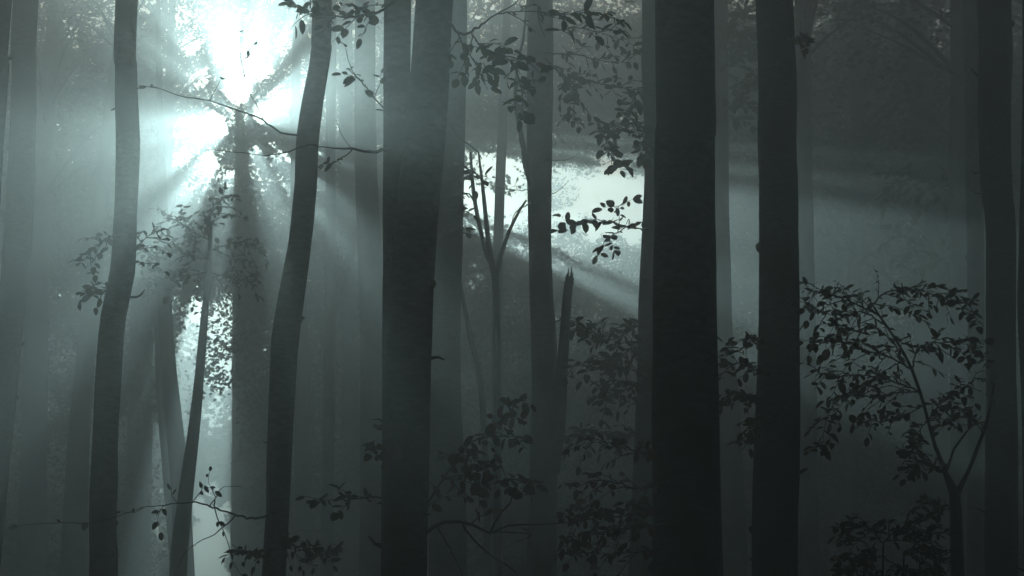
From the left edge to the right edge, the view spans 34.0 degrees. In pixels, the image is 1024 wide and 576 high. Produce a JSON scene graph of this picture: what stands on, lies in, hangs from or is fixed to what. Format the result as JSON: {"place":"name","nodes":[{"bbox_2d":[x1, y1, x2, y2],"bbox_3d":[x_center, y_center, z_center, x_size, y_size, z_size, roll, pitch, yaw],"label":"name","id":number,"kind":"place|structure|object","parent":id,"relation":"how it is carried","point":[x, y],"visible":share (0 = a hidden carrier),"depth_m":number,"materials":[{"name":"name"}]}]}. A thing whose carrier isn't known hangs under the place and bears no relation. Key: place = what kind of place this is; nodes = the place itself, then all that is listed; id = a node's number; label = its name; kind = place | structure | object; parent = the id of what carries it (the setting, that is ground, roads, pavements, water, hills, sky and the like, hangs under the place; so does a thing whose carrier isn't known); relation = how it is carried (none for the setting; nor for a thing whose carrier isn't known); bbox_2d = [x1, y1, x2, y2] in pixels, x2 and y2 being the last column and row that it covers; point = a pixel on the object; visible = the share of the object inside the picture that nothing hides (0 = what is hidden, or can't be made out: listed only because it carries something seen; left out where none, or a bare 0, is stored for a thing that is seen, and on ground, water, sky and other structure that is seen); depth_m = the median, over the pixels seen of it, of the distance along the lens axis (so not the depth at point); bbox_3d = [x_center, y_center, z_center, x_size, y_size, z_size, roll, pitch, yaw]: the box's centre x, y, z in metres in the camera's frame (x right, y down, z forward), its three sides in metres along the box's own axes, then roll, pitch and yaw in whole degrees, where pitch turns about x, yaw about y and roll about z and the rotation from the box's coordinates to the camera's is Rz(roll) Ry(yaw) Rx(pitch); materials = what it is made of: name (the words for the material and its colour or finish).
{"place":"outdoors","nodes":[
{"label":"outdoors","id":0,"kind":"place"},
{"bbox_2d":[0,0,1021,575],"label":"sky","id":1,"kind":"structure","parent":0,"point":[593,191],"materials":[{"name":"white"}]},
{"bbox_3d":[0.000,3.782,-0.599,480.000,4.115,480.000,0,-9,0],"label":"forest floor","id":2,"kind":"structure","parent":0,"visible":0},
{"bbox_2d":[0,0,13,202],"bbox_3d":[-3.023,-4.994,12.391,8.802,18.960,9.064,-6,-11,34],"label":"beech tree","id":3,"kind":"object","parent":2,"relation":"on","point":[5,16],"visible":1,"depth_m":11.65,"materials":[{"name":"grey plant"}]},
{"bbox_2d":[0,0,38,564],"bbox_3d":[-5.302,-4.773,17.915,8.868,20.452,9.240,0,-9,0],"label":"beech tree","id":4,"kind":"object","parent":2,"relation":"on","point":[18,233],"visible":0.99,"depth_m":17.67,"materials":[{"name":"grey plant"}]},
{"bbox_2d":[4,0,217,575],"bbox_3d":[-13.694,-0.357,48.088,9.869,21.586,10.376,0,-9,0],"label":"beech tree","id":5,"kind":"object","parent":2,"relation":"on","point":[31,545],"visible":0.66,"depth_m":48.15,"materials":[{"name":"grey plant"}]},
{"bbox_2d":[68,0,175,575],"bbox_3d":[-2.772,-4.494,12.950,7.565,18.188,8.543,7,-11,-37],"label":"beech tree","id":6,"kind":"object","parent":2,"relation":"on","point":[103,497],"visible":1,"depth_m":12.52,"materials":[{"name":"grey plant"}]},
{"bbox_2d":[125,27,156,575],"bbox_3d":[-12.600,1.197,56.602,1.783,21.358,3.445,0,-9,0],"label":"beech tree","id":7,"kind":"object","parent":2,"relation":"on","point":[136,450],"visible":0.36,"depth_m":55.79,"materials":[{"name":"grey plant"}]},
{"bbox_2d":[42,0,244,575],"bbox_3d":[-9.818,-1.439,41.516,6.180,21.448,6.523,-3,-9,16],"label":"beech tree","id":8,"kind":"object","parent":2,"relation":"on","point":[73,544],"visible":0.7,"depth_m":41.47,"materials":[{"name":"grey plant"}]},
{"bbox_2d":[68,0,269,561],"bbox_3d":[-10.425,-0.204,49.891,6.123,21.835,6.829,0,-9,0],"label":"beech tree","id":9,"kind":"object","parent":2,"relation":"on","point":[169,80],"visible":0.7,"depth_m":50.45,"materials":[{"name":"grey plant"}]},
{"bbox_2d":[156,0,194,575],"bbox_3d":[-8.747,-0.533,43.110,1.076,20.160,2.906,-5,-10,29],"label":"beech tree","id":10,"kind":"object","parent":2,"relation":"on","point":[174,427],"visible":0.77,"depth_m":42.48,"materials":[{"name":"grey plant"}]},
{"bbox_2d":[9,0,343,575],"bbox_3d":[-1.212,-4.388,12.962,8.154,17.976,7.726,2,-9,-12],"label":"beech tree","id":11,"kind":"object","parent":2,"relation":"on","point":[288,319],"visible":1,"depth_m":12.52,"materials":[{"name":"grey plant"}]},
{"bbox_2d":[136,182,268,575],"bbox_3d":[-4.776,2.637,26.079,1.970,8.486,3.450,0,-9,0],"label":"sapling","id":12,"kind":"object","parent":2,"relation":"on","point":[180,536],"visible":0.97,"depth_m":27.17,"materials":[{"name":"black plant"}]},
{"bbox_2d":[230,113,265,575],"bbox_3d":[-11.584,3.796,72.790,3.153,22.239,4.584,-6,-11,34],"label":"beech tree","id":13,"kind":"object","parent":2,"relation":"on","point":[239,532],"visible":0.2,"depth_m":71.41,"materials":[{"name":"grey plant"}]},
{"bbox_2d":[290,0,313,575],"bbox_3d":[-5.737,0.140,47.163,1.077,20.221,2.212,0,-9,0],"label":"beech tree","id":14,"kind":"object","parent":2,"relation":"on","point":[303,462],"visible":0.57,"depth_m":46.31,"materials":[{"name":"grey plant"}]},
{"bbox_2d":[201,0,414,575],"bbox_3d":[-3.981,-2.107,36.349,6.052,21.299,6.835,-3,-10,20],"label":"beech tree","id":15,"kind":"object","parent":2,"relation":"on","point":[327,523],"visible":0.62,"depth_m":36.72,"materials":[{"name":"grey plant"}]},
{"bbox_2d":[210,0,410,575],"bbox_3d":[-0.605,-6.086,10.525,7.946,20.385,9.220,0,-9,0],"label":"beech tree","id":16,"kind":"object","parent":2,"relation":"on","point":[395,79],"visible":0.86,"depth_m":9.99,"materials":[{"name":"grey plant"}]},
{"bbox_2d":[220,0,414,575],"bbox_3d":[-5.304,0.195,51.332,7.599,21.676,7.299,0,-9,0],"label":"beech tree","id":17,"kind":"object","parent":2,"relation":"on","point":[350,533],"visible":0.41,"depth_m":52.05,"materials":[{"name":"grey plant"}]},
{"bbox_2d":[354,0,382,575],"bbox_3d":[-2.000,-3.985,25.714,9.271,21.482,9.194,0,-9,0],"label":"beech tree","id":18,"kind":"object","parent":2,"relation":"on","point":[369,248],"visible":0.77,"depth_m":25.55,"materials":[{"name":"grey plant"}]},
{"bbox_2d":[428,0,492,575],"bbox_3d":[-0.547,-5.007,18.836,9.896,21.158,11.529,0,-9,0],"label":"beech tree","id":19,"kind":"object","parent":2,"relation":"on","point":[446,431],"visible":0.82,"depth_m":18.68,"materials":[{"name":"grey plant"}]},
{"bbox_2d":[461,286,491,575],"bbox_3d":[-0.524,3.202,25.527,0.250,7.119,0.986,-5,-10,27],"label":"sapling","id":20,"kind":"object","parent":2,"relation":"on","point":[487,536],"visible":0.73,"depth_m":25.68,"materials":[{"name":"grey wood"}]},
{"bbox_2d":[469,152,526,575],"bbox_3d":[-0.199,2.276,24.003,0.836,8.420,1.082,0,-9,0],"label":"sapling","id":21,"kind":"object","parent":2,"relation":"on","point":[497,503],"visible":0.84,"depth_m":24.11,"materials":[{"name":"grey wood"}]},
{"bbox_2d":[490,0,510,575],"bbox_3d":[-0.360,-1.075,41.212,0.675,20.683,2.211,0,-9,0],"label":"beech tree","id":22,"kind":"object","parent":2,"relation":"on","point":[498,231],"visible":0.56,"depth_m":40.60,"materials":[{"name":"grey plant"}]},
{"bbox_2d":[363,0,650,575],"bbox_3d":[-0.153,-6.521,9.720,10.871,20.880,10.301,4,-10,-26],"label":"beech tree","id":23,"kind":"object","parent":2,"relation":"on","point":[404,455],"visible":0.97,"depth_m":8.89,"materials":[{"name":"grey plant"}]},
{"bbox_2d":[0,0,1023,575],"bbox_3d":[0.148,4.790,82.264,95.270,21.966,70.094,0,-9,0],"label":"wood","id":24,"kind":"object","parent":2,"relation":"on","point":[600,290],"visible":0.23,"depth_m":54.00,"materials":[{"name":"grey plant"}]},
{"bbox_2d":[495,0,653,575],"bbox_3d":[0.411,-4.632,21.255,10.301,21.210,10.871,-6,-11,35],"label":"beech tree","id":25,"kind":"object","parent":2,"relation":"on","point":[549,401],"visible":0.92,"depth_m":20.84,"materials":[{"name":"grey plant"}]},
{"bbox_2d":[547,0,655,575],"bbox_3d":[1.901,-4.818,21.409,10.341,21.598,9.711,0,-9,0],"label":"beech tree","id":26,"kind":"object","parent":2,"relation":"on","point":[642,400],"visible":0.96,"depth_m":20.59,"materials":[{"name":"grey plant"}]},
{"bbox_2d":[555,0,723,575],"bbox_3d":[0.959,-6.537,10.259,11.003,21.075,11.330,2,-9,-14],"label":"beech tree","id":27,"kind":"object","parent":2,"relation":"on","point":[684,511],"visible":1,"depth_m":8.84,"materials":[{"name":"black plant"}]},
{"bbox_2d":[591,0,899,575],"bbox_3d":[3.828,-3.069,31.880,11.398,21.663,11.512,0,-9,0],"label":"beech tree","id":28,"kind":"object","parent":2,"relation":"on","point":[734,538],"visible":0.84,"depth_m":31.74,"materials":[{"name":"grey plant"}]},
{"bbox_2d":[717,0,814,575],"bbox_3d":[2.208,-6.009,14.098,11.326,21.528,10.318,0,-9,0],"label":"beech tree","id":29,"kind":"object","parent":2,"relation":"on","point":[775,455],"visible":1,"depth_m":13.35,"materials":[{"name":"black plant"}]},
{"bbox_2d":[631,0,1022,575],"bbox_3d":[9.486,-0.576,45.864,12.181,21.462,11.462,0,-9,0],"label":"beech tree","id":30,"kind":"object","parent":2,"relation":"on","point":[857,204],"visible":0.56,"depth_m":46.23,"materials":[{"name":"grey plant"}]},
{"bbox_2d":[728,0,941,575],"bbox_3d":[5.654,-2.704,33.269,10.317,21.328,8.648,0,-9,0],"label":"beech tree","id":31,"kind":"object","parent":2,"relation":"on","point":[810,550],"visible":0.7,"depth_m":33.78,"materials":[{"name":"grey plant"}]},
{"bbox_2d":[728,0,1021,575],"bbox_3d":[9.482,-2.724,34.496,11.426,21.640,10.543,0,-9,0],"label":"beech tree","id":32,"kind":"object","parent":2,"relation":"on","point":[957,246],"visible":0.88,"depth_m":34.71,"materials":[{"name":"grey plant"}]},
{"bbox_2d":[728,0,1022,575],"bbox_3d":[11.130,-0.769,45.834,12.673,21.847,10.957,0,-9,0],"label":"beech tree","id":33,"kind":"object","parent":2,"relation":"on","point":[933,486],"visible":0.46,"depth_m":46.09,"materials":[{"name":"grey plant"}]},
{"bbox_2d":[786,269,995,575],"bbox_3d":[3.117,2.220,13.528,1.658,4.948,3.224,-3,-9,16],"label":"sapling","id":34,"kind":"object","parent":2,"relation":"on","point":[955,509],"visible":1,"depth_m":13.92,"materials":[{"name":"black plant"}]},
{"bbox_2d":[828,512,962,575],"bbox_3d":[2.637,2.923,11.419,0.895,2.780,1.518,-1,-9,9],"label":"beech bush","id":35,"kind":"object","parent":2,"relation":"on","point":[924,549],"visible":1,"depth_m":11.59,"materials":[{"name":"black plant"}]},
{"bbox_2d":[962,0,984,575],"bbox_3d":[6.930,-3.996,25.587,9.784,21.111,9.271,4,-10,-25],"label":"beech tree","id":36,"kind":"object","parent":2,"relation":"on","point":[974,257],"visible":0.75,"depth_m":25.60,"materials":[{"name":"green plant"}]},
{"bbox_2d":[969,0,1018,575],"bbox_3d":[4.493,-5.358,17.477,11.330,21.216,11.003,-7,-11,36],"label":"beech tree","id":37,"kind":"object","parent":2,"relation":"on","point":[996,23],"visible":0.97,"depth_m":16.58,"materials":[{"name":"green plant"}]},
{"bbox_2d":[1017,0,1023,571],"bbox_3d":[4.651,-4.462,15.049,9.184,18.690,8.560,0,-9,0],"label":"beech tree","id":38,"kind":"object","parent":2,"relation":"on","point":[1020,299],"visible":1,"depth_m":14.54,"materials":[{"name":"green plant"}]}
]}

